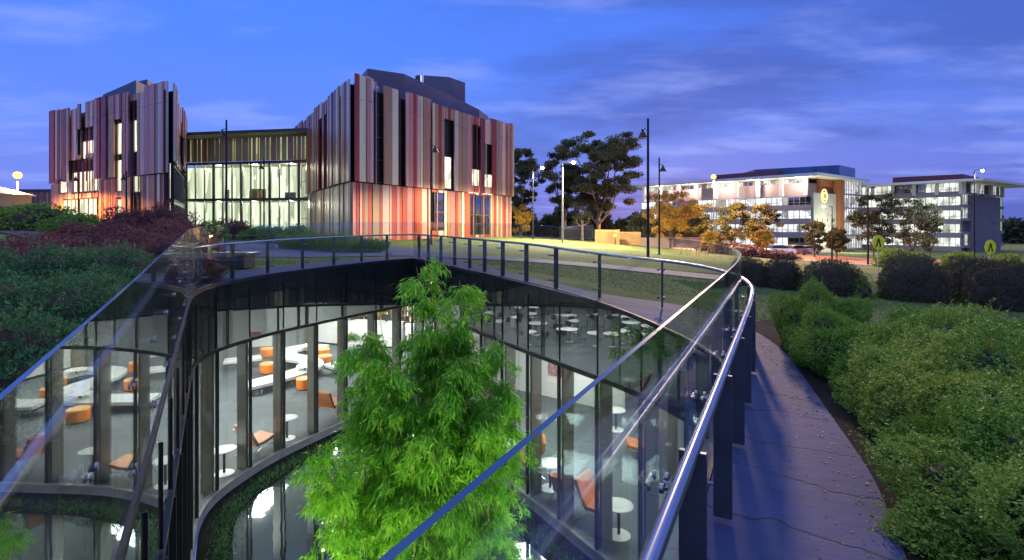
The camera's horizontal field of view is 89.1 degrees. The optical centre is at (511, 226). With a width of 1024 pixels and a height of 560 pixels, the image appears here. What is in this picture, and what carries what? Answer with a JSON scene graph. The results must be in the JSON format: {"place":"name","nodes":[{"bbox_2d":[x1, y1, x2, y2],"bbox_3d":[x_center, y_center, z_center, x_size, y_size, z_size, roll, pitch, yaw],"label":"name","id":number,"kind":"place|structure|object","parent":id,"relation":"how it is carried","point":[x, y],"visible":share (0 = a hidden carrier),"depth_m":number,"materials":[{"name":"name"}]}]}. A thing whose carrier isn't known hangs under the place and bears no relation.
{"place":"outdoors","nodes":[
{"label":"outdoors","id":0,"kind":"place"},
{"bbox_2d":[0,358,116,559],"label":"ground bed","id":1,"kind":"object","parent":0,"point":[81,525],"visible":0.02,"depth_m":3.34,"materials":[{"name":"green soil"}]},
{"bbox_2d":[0,227,74,250],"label":"maroon shrub","id":2,"kind":"object","parent":1,"relation":"on","point":[23,238],"visible":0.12,"depth_m":13.51,"materials":[{"name":"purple plant"}]},
{"bbox_2d":[0,241,93,289],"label":"dark shrub","id":3,"kind":"object","parent":1,"relation":"on","point":[4,262],"visible":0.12,"depth_m":8.22,"materials":[{"name":"green plant"}]},
{"bbox_2d":[0,298,115,444],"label":"dark shrub","id":4,"kind":"object","parent":1,"relation":"on","point":[32,402],"visible":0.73,"depth_m":4.51,"materials":[{"name":"green plant"}]},
{"bbox_2d":[0,265,117,365],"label":"dark shrub","id":5,"kind":"object","parent":1,"relation":"on","point":[101,321],"visible":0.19,"depth_m":6.17,"materials":[{"name":"green plant"}]},
{"bbox_2d":[0,267,127,361],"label":"dark shrub","id":6,"kind":"object","parent":1,"relation":"on","point":[79,295],"visible":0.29,"depth_m":6.26,"materials":[{"name":"green plant"}]},
{"bbox_2d":[0,238,132,286],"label":"dark shrub","id":7,"kind":"object","parent":1,"relation":"on","point":[43,258],"visible":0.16,"depth_m":8.42,"materials":[{"name":"green plant"}]},
{"bbox_2d":[22,227,136,255],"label":"maroon shrub","id":8,"kind":"object","parent":1,"relation":"on","point":[110,240],"visible":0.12,"depth_m":12.79,"materials":[{"name":"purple plant"}]},
{"bbox_2d":[30,239,189,301],"bbox_3d":[-7.322,0.925,9.200,3.013,1.431,2.638,0,0,-12],"label":"dark shrub","id":9,"kind":"object","parent":1,"relation":"on","point":[123,263],"visible":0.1,"depth_m":9.27,"materials":[{"name":"green plant"}]},
{"bbox_2d":[272,232,356,249],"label":"ornamental grass","id":10,"kind":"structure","parent":0,"point":[293,244],"depth_m":26.79,"materials":[{"name":"green plant"}]},
{"bbox_2d":[318,320,351,344],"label":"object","id":11,"kind":"object","parent":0,"point":[327,333],"visible":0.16,"depth_m":29.28,"materials":[{"name":"white laminate"}]},
{"bbox_2d":[305,236,392,251],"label":"ornamental grass","id":12,"kind":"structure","parent":0,"point":[369,245],"depth_m":26.27,"materials":[{"name":"green plant"}]},
{"bbox_2d":[348,314,403,347],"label":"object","id":13,"kind":"object","parent":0,"point":[359,326],"visible":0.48,"depth_m":28.73,"materials":[{"name":"white laminate"}]},
{"bbox_2d":[233,436,545,559],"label":"pond water","id":14,"kind":"structure","parent":0,"point":[270,525],"depth_m":11.97,"materials":[{"name":"black liquid"}]},
{"bbox_2d":[284,256,540,559],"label":"bamboo clump","id":15,"kind":"object","parent":14,"relation":"in","point":[405,488],"visible":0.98,"depth_m":8.67,"materials":[{"name":"green plant"}]},
{"bbox_2d":[195,398,591,559],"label":"ground planter","id":16,"kind":"object","parent":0,"point":[204,546],"visible":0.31,"depth_m":11.98,"materials":[{"name":"soil"}]},
{"bbox_2d":[205,401,581,559],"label":"pond edge groundcover","id":17,"kind":"object","parent":16,"relation":"in","point":[239,505],"visible":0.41,"depth_m":12.10,"materials":[{"name":"green plant"}]},
{"bbox_2d":[190,395,613,559],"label":"ground kerb","id":18,"kind":"structure","parent":0,"point":[576,539],"depth_m":12.64,"materials":[{"name":"concrete"}]},
{"bbox_2d":[117,258,712,559],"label":"slab edge","id":19,"kind":"object","parent":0,"point":[689,341],"visible":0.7,"depth_m":9.57,"materials":[{"name":"paint"}]},
{"bbox_2d":[0,222,755,559],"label":"glass balustrade","id":20,"kind":"object","parent":19,"relation":"on","point":[152,302],"visible":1,"depth_m":3.32,"materials":[{"name":"glass"}]},
{"bbox_2d":[199,319,690,559],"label":"interior floor","id":21,"kind":"structure","parent":0,"point":[625,479],"depth_m":16.86,"materials":[{"name":"grey carpet"}]},
{"bbox_2d":[214,444,236,477],"bbox_3d":[-7.750,6.320,14.000,0.620,0.660,0.620,0,0,0],"label":"round table","id":22,"kind":"object","parent":21,"relation":"on","point":[224,450],"visible":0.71,"depth_m":13.98,"materials":[{"name":"plastic"}]},
{"bbox_2d":[233,424,274,459],"bbox_3d":[-7.509,6.180,15.183,0.726,0.959,0.873,0,0,28],"label":"lounge chair","id":23,"kind":"object","parent":21,"relation":"on","point":[260,437],"visible":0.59,"depth_m":15.17,"materials":[{"name":"orange leather"}]},
{"bbox_2d":[248,344,328,394],"bbox_3d":[-10.019,6.435,23.890,2.808,0.430,7.437,0,0,-10],"label":"curved bench","id":24,"kind":"object","parent":21,"relation":"on","point":[293,356],"visible":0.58,"depth_m":22.60,"materials":[{"name":"grey plastic"}]},
{"bbox_2d":[123,260,696,559],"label":"curtain wall","id":25,"kind":"structure","parent":21,"relation":"on","point":[570,335],"depth_m":11.86,"materials":[{"name":"black glass"}]},
{"bbox_2d":[474,333,624,408],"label":"partition wall","id":26,"kind":"structure","parent":21,"relation":"on","point":[549,385],"depth_m":20.24,"materials":[{"name":"paint"}]},
{"bbox_2d":[542,457,561,492],"bbox_3d":[0.970,6.320,13.200,0.620,0.660,0.620,0,0,0],"label":"round table","id":27,"kind":"object","parent":21,"relation":"on","point":[549,463],"visible":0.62,"depth_m":13.17,"materials":[{"name":"plastic"}]},
{"bbox_2d":[573,469,620,521],"bbox_3d":[1.934,6.180,11.761,0.873,0.959,0.726,0,0,35],"label":"lounge chair","id":28,"kind":"object","parent":21,"relation":"on","point":[584,485],"visible":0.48,"depth_m":11.76,"materials":[{"name":"orange leather"}]},
{"bbox_2d":[613,497,633,541],"bbox_3d":[2.300,6.320,11.200,0.620,0.660,0.620,0,0,0],"label":"round table","id":29,"kind":"object","parent":21,"relation":"on","point":[622,505],"visible":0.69,"depth_m":11.17,"materials":[{"name":"plastic"}]},
{"bbox_2d":[659,408,677,486],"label":"concrete column","id":30,"kind":"structure","parent":21,"relation":"on","point":[668,442],"depth_m":13.31,"materials":[{"name":"concrete"}]},
{"bbox_2d":[0,232,1023,559],"bbox_3d":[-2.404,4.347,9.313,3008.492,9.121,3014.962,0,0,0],"label":"ground","id":31,"kind":"structure","parent":0,"point":[688,256],"depth_m":25.28,"materials":[{"name":"green plant"}]},
{"bbox_2d":[0,187,35,208],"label":"lit pavilion","id":32,"kind":"structure","parent":31,"relation":"on","point":[8,197],"depth_m":50.84,"materials":[{"name":"metal"}]},
{"bbox_2d":[12,189,50,208],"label":"long building","id":33,"kind":"structure","parent":31,"relation":"on","point":[43,195],"depth_m":74.90,"materials":[{"name":"metal"}]},
{"bbox_2d":[0,201,96,231],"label":"garden shrub","id":34,"kind":"object","parent":31,"relation":"on","point":[22,217],"visible":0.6,"depth_m":29.75,"materials":[{"name":"green plant"}]},
{"bbox_2d":[35,212,103,232],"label":"garden shrub","id":35,"kind":"object","parent":31,"relation":"on","point":[46,225],"visible":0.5,"depth_m":29.05,"materials":[{"name":"green plant"}]},
{"bbox_2d":[36,217,144,237],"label":"maroon shrub","id":36,"kind":"object","parent":31,"relation":"on","point":[81,228],"visible":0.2,"depth_m":17.95,"materials":[{"name":"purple plant"}]},
{"bbox_2d":[49,79,187,220],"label":"library wing","id":37,"kind":"structure","parent":31,"relation":"on","point":[136,130],"depth_m":55.92,"materials":[{"name":"metal"}]},
{"bbox_2d":[63,198,97,214],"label":"window","id":38,"kind":"structure","parent":37,"relation":"in","point":[88,205],"depth_m":59.39,"materials":[{"name":"glass"}]},
{"bbox_2d":[72,170,97,192],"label":"window","id":39,"kind":"structure","parent":37,"relation":"in","point":[86,183],"depth_m":59.52,"materials":[{"name":"glass"}]},
{"bbox_2d":[62,225,180,246],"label":"maroon shrub","id":40,"kind":"object","parent":31,"relation":"on","point":[137,237],"visible":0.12,"depth_m":15.46,"materials":[{"name":"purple plant"}]},
{"bbox_2d":[97,199,205,233],"bbox_3d":[-15.301,-0.077,22.087,4.380,2.249,4.326,0,0,-17],"label":"maroon shrub","id":41,"kind":"object","parent":31,"relation":"on","point":[158,212],"visible":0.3,"depth_m":21.56,"materials":[{"name":"red plant"}]},
{"bbox_2d":[123,229,229,282],"bbox_3d":[-8.757,0.768,13.493,2.810,1.409,2.937,0,0,-13],"label":"maroon shrub","id":42,"kind":"object","parent":31,"relation":"on","point":[214,269],"visible":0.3,"depth_m":13.30,"materials":[{"name":"red plant"}]},
{"bbox_2d":[136,216,223,250],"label":"maroon shrub","id":43,"kind":"object","parent":31,"relation":"on","point":[176,223],"visible":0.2,"depth_m":18.60,"materials":[{"name":"purple plant"}]},
{"bbox_2d":[155,222,225,251],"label":"maroon shrub","id":44,"kind":"object","parent":31,"relation":"on","point":[200,237],"visible":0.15,"depth_m":16.90,"materials":[{"name":"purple plant"}]},
{"bbox_2d":[193,219,232,240],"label":"garden shrub","id":45,"kind":"object","parent":31,"relation":"on","point":[216,228],"visible":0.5,"depth_m":29.75,"materials":[{"name":"green plant"}]},
{"bbox_2d":[218,120,227,221],"bbox_3d":[-21.086,-3.469,38.000,0.750,8.613,0.580,0,0,0],"label":"street lamp","id":46,"kind":"object","parent":31,"relation":"on","point":[222,134],"visible":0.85,"depth_m":37.94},
{"bbox_2d":[203,251,260,267],"bbox_3d":[-9.600,1.062,16.600,2.900,0.490,0.800,0,0,6],"label":"stone bench","id":47,"kind":"object","parent":31,"relation":"on","point":[244,259],"visible":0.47,"depth_m":16.22,"materials":[{"name":"stone"}]},
{"bbox_2d":[219,217,251,239],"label":"garden shrub","id":48,"kind":"object","parent":31,"relation":"on","point":[235,226],"visible":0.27,"depth_m":33.37,"materials":[{"name":"purple plant"}]},
{"bbox_2d":[185,128,308,228],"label":"glass link","id":49,"kind":"object","parent":31,"relation":"on","point":[249,150],"visible":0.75,"depth_m":68.58,"materials":[{"name":"glass"}]},
{"bbox_2d":[234,225,268,240],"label":"garden shrub","id":50,"kind":"object","parent":31,"relation":"on","point":[252,233],"visible":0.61,"depth_m":32.34,"materials":[{"name":"green plant"}]},
{"bbox_2d":[294,69,513,240],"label":"library wing","id":51,"kind":"structure","parent":31,"relation":"on","point":[365,167],"depth_m":56.19,"materials":[{"name":"metal"}]},
{"bbox_2d":[373,90,382,182],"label":"window","id":52,"kind":"structure","parent":51,"relation":"in","point":[379,95],"depth_m":50.89,"materials":[{"name":"glass"}]},
{"bbox_2d":[434,192,443,230],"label":"window","id":53,"kind":"structure","parent":51,"relation":"in","point":[440,195],"depth_m":58.77,"materials":[{"name":"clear glass"}]},
{"bbox_2d":[470,194,490,234],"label":"window","id":54,"kind":"structure","parent":51,"relation":"in","point":[478,199],"depth_m":65.42,"materials":[{"name":"blue glass"}]},
{"bbox_2d":[511,204,534,236],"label":"golden tree","id":55,"kind":"object","parent":31,"relation":"on","point":[521,218],"visible":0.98,"depth_m":75.64,"materials":[{"name":"yellow plant"}]},
{"bbox_2d":[511,148,546,235],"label":"gum tree","id":56,"kind":"object","parent":31,"relation":"on","point":[523,170],"visible":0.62,"depth_m":90.52,"materials":[{"name":"green plant"}]},
{"bbox_2d":[541,151,582,225],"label":"gum tree","id":57,"kind":"object","parent":31,"relation":"on","point":[550,165],"visible":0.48,"depth_m":89.00,"materials":[{"name":"green plant"}]},
{"bbox_2d":[538,130,644,229],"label":"gum tree","id":58,"kind":"object","parent":31,"relation":"on","point":[604,156],"visible":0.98,"depth_m":83.91,"materials":[{"name":"green plant"}]},
{"bbox_2d":[595,230,619,244],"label":"screen wall","id":59,"kind":"structure","parent":31,"relation":"on","point":[605,236],"depth_m":59.75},
{"bbox_2d":[511,204,705,240],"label":"woods","id":60,"kind":"object","parent":31,"relation":"on","point":[547,225],"visible":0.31,"depth_m":112.45,"materials":[{"name":"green plant"}]},
{"bbox_2d":[624,209,660,237],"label":"dark tree","id":61,"kind":"object","parent":31,"relation":"on","point":[639,218],"visible":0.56,"depth_m":73.22,"materials":[{"name":"green plant"}]},
{"bbox_2d":[637,118,649,257],"bbox_3d":[7.370,-2.100,29.000,0.750,7.845,0.580,0,0,0],"label":"street lamp","id":62,"kind":"object","parent":31,"relation":"on","point":[642,135],"visible":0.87,"depth_m":28.93,"materials":[{"name":"metal"}]},
{"bbox_2d":[642,191,700,247],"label":"golden tree","id":63,"kind":"object","parent":31,"relation":"on","point":[667,225],"visible":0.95,"depth_m":65.45,"materials":[{"name":"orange plant"}]},
{"bbox_2d":[639,237,709,247],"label":"boundary wall","id":64,"kind":"structure","parent":31,"relation":"on","point":[688,242],"depth_m":66.82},
{"bbox_2d":[677,200,714,236],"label":"dark tree","id":65,"kind":"object","parent":31,"relation":"on","point":[704,221],"visible":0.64,"depth_m":90.68,"materials":[{"name":"yellow plant"}]},
{"bbox_2d":[699,229,726,250],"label":"golden tree","id":66,"kind":"object","parent":31,"relation":"on","point":[716,238],"visible":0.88,"depth_m":61.55,"materials":[{"name":"yellow plant"}]},
{"bbox_2d":[709,243,770,257],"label":"garden shrub","id":67,"kind":"object","parent":31,"relation":"on","point":[750,250],"visible":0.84,"depth_m":58.01,"materials":[{"name":"red plant"}]},
{"bbox_2d":[726,256,768,287],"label":"clipped shrub","id":68,"kind":"object","parent":31,"relation":"on","point":[752,270],"visible":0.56,"depth_m":15.11,"materials":[{"name":"green plant"}]},
{"bbox_2d":[629,165,869,251],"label":"office block","id":69,"kind":"structure","parent":31,"relation":"on","point":[797,197],"depth_m":139.75,"materials":[{"name":"white concrete"}]},
{"bbox_2d":[646,179,802,191],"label":"window","id":70,"kind":"structure","parent":69,"relation":"in","point":[792,181],"depth_m":146.57,"materials":[{"name":"white glass"}]},
{"bbox_2d":[641,197,811,208],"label":"window","id":71,"kind":"structure","parent":69,"relation":"in","point":[789,200],"depth_m":139.59,"materials":[{"name":"clear glass"}]},
{"bbox_2d":[654,210,811,218],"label":"window","id":72,"kind":"structure","parent":69,"relation":"in","point":[807,213],"depth_m":134.45,"materials":[{"name":"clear glass"}]},
{"bbox_2d":[710,237,809,244],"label":"window","id":73,"kind":"structure","parent":69,"relation":"in","point":[778,241],"depth_m":134.86,"materials":[{"name":"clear glass"}]},
{"bbox_2d":[709,224,811,231],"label":"window","id":74,"kind":"structure","parent":69,"relation":"in","point":[787,227],"depth_m":134.86,"materials":[{"name":"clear glass"}]},
{"bbox_2d":[749,230,774,248],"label":"golden tree","id":75,"kind":"object","parent":31,"relation":"on","point":[764,236],"visible":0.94,"depth_m":63.72,"materials":[{"name":"yellow plant"}]},
{"bbox_2d":[763,255,804,290],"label":"clipped shrub","id":76,"kind":"object","parent":31,"relation":"on","point":[782,274],"visible":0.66,"depth_m":14.79,"materials":[{"name":"green plant"}]},
{"bbox_2d":[793,255,872,297],"bbox_3d":[8.837,1.366,14.417,1.866,1.115,1.886,0,0,-45],"label":"clipped shrub","id":77,"kind":"object","parent":31,"relation":"on","point":[835,277],"visible":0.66,"depth_m":13.94,"materials":[{"name":"green plant"}]},
{"bbox_2d":[756,320,959,559],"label":"ground bed","id":78,"kind":"object","parent":31,"relation":"on","point":[838,412],"visible":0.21,"depth_m":5.12,"materials":[{"name":"brown soil"}]},
{"bbox_2d":[765,273,875,352],"bbox_3d":[4.924,1.359,8.337,1.502,1.213,1.644,0,0,36],"label":"hedge shrub","id":79,"kind":"object","parent":78,"relation":"on","point":[789,312],"visible":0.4,"depth_m":8.20,"materials":[{"name":"green plant"}]},
{"bbox_2d":[780,298,872,371],"bbox_3d":[4.555,1.509,7.284,1.532,0.971,1.567,0,0,36],"label":"hedge shrub","id":80,"kind":"object","parent":78,"relation":"on","point":[836,319],"visible":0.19,"depth_m":7.17,"materials":[{"name":"green plant"}]},
{"bbox_2d":[785,297,1015,398],"bbox_3d":[4.878,1.420,6.274,2.686,1.181,2.202,0,0,-13],"label":"hedge shrub","id":81,"kind":"object","parent":78,"relation":"on","point":[833,356],"visible":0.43,"depth_m":6.26,"materials":[{"name":"green plant"}]},
{"bbox_2d":[829,309,1023,446],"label":"hedge shrub","id":82,"kind":"object","parent":78,"relation":"on","point":[921,380],"visible":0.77,"depth_m":4.67,"materials":[{"name":"green plant"}]},
{"bbox_2d":[845,374,1023,559],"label":"hedge shrub","id":83,"kind":"object","parent":78,"relation":"on","point":[978,506],"visible":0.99,"depth_m":3.19,"materials":[{"name":"green plant"}]},
{"bbox_2d":[866,300,1023,337],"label":"hedge shrub","id":84,"kind":"object","parent":78,"relation":"on","point":[893,313],"visible":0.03,"depth_m":7.78,"materials":[{"name":"green plant"}]},
{"bbox_2d":[882,365,1023,487],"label":"hedge shrub","id":85,"kind":"object","parent":78,"relation":"on","point":[939,418],"visible":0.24,"depth_m":3.89,"materials":[{"name":"green plant"}]},
{"bbox_2d":[848,273,877,299],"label":"leafy shrub","id":86,"kind":"object","parent":31,"relation":"on","point":[863,290],"visible":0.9,"depth_m":13.46,"materials":[{"name":"green plant"}]},
{"bbox_2d":[870,245,917,266],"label":"garden shrub","id":87,"kind":"object","parent":31,"relation":"on","point":[888,253],"visible":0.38,"depth_m":49.67,"materials":[{"name":"green plant"}]},
{"bbox_2d":[874,248,959,304],"bbox_3d":[10.472,1.272,13.538,1.848,1.424,1.863,0,0,10],"label":"clipped shrub","id":88,"kind":"object","parent":31,"relation":"on","point":[911,278],"visible":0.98,"depth_m":13.11,"materials":[{"name":"green plant"}]},
{"bbox_2d":[862,174,1023,251],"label":"office block","id":89,"kind":"structure","parent":31,"relation":"on","point":[952,196],"depth_m":145.98,"materials":[{"name":"grey concrete"}]},
{"bbox_2d":[862,183,958,194],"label":"window","id":90,"kind":"structure","parent":89,"relation":"in","point":[947,187],"depth_m":147.61,"materials":[{"name":"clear glass"}]},
{"bbox_2d":[862,237,961,246],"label":"window","id":91,"kind":"structure","parent":89,"relation":"in","point":[942,241],"depth_m":143.53,"materials":[{"name":"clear glass"}]},
{"bbox_2d":[862,224,961,232],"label":"window","id":92,"kind":"structure","parent":89,"relation":"in","point":[947,228],"depth_m":143.04,"materials":[{"name":"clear glass"}]},
{"bbox_2d":[862,196,961,206],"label":"window","id":93,"kind":"structure","parent":89,"relation":"in","point":[940,201],"depth_m":144.58,"materials":[{"name":"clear glass"}]},
{"bbox_2d":[937,250,976,269],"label":"garden shrub","id":94,"kind":"object","parent":31,"relation":"on","point":[950,258],"visible":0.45,"depth_m":49.75,"materials":[{"name":"green plant"}]},
{"bbox_2d":[944,253,997,300],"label":"clipped shrub","id":95,"kind":"object","parent":31,"relation":"on","point":[957,273],"visible":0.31,"depth_m":13.69,"materials":[{"name":"green plant"}]},
{"bbox_2d":[959,254,1023,312],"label":"clipped shrub","id":96,"kind":"object","parent":31,"relation":"on","point":[1001,283],"visible":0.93,"depth_m":12.15,"materials":[{"name":"green plant"}]},
{"bbox_2d":[1002,215,1023,243],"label":"woods","id":97,"kind":"object","parent":31,"relation":"on","point":[1013,229],"visible":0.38,"depth_m":240.57,"materials":[{"name":"green plant"}]},
{"bbox_2d":[219,240,877,292],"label":"paved path","id":98,"kind":"structure","parent":0,"point":[276,251],"depth_m":23.32,"materials":[{"name":"concrete"}]},
{"bbox_2d":[192,257,906,559],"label":"footpath","id":99,"kind":"structure","parent":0,"point":[770,485],"depth_m":3.97,"materials":[{"name":"concrete"}]},
{"bbox_2d":[255,257,1023,326],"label":"lawn grass","id":100,"kind":"structure","parent":0,"point":[701,284],"depth_m":14.11,"materials":[{"name":"plant"}]},
{"bbox_2d":[597,300,697,341],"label":"paved path","id":101,"kind":"structure","parent":0,"point":[686,325],"depth_m":9.62,"materials":[{"name":"concrete"}]},
{"bbox_2d":[511,236,871,264],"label":"road","id":102,"kind":"structure","parent":0,"point":[701,251],"depth_m":64.99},
{"bbox_2d":[559,225,593,238],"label":"bus shelter","id":103,"kind":"object","parent":102,"relation":"on","point":[571,232],"visible":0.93,"depth_m":80.00,"materials":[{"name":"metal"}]},
{"bbox_2d":[795,254,941,265],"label":"gravel apron","id":104,"kind":"object","parent":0,"point":[852,259],"visible":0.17,"depth_m":73.12,"materials":[{"name":"gravel"}]},
{"bbox_2d":[707,202,751,242],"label":"tree","id":105,"kind":"object","parent":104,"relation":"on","point":[732,210],"visible":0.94,"depth_m":87.12,"materials":[{"name":"orange plant"}]},
{"bbox_2d":[740,203,783,242],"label":"tree","id":106,"kind":"object","parent":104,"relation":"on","point":[753,224],"visible":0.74,"depth_m":82.86,"materials":[{"name":"orange plant"}]},
{"bbox_2d":[800,220,828,256],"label":"dark tree","id":107,"kind":"object","parent":104,"relation":"on","point":[818,227],"visible":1,"depth_m":73.45,"materials":[{"name":"brown plant"}]},
{"bbox_2d":[823,227,852,256],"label":"dark tree","id":108,"kind":"object","parent":104,"relation":"on","point":[840,242],"visible":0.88,"depth_m":77.29,"materials":[{"name":"brown plant"}]},
{"bbox_2d":[846,191,905,256],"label":"dark tree","id":109,"kind":"object","parent":104,"relation":"on","point":[857,219],"visible":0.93,"depth_m":71.50,"materials":[{"name":"green plant"}]},
{"bbox_2d":[883,197,945,251],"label":"dark tree","id":110,"kind":"object","parent":104,"relation":"on","point":[921,214],"visible":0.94,"depth_m":75.56,"materials":[{"name":"green plant"}]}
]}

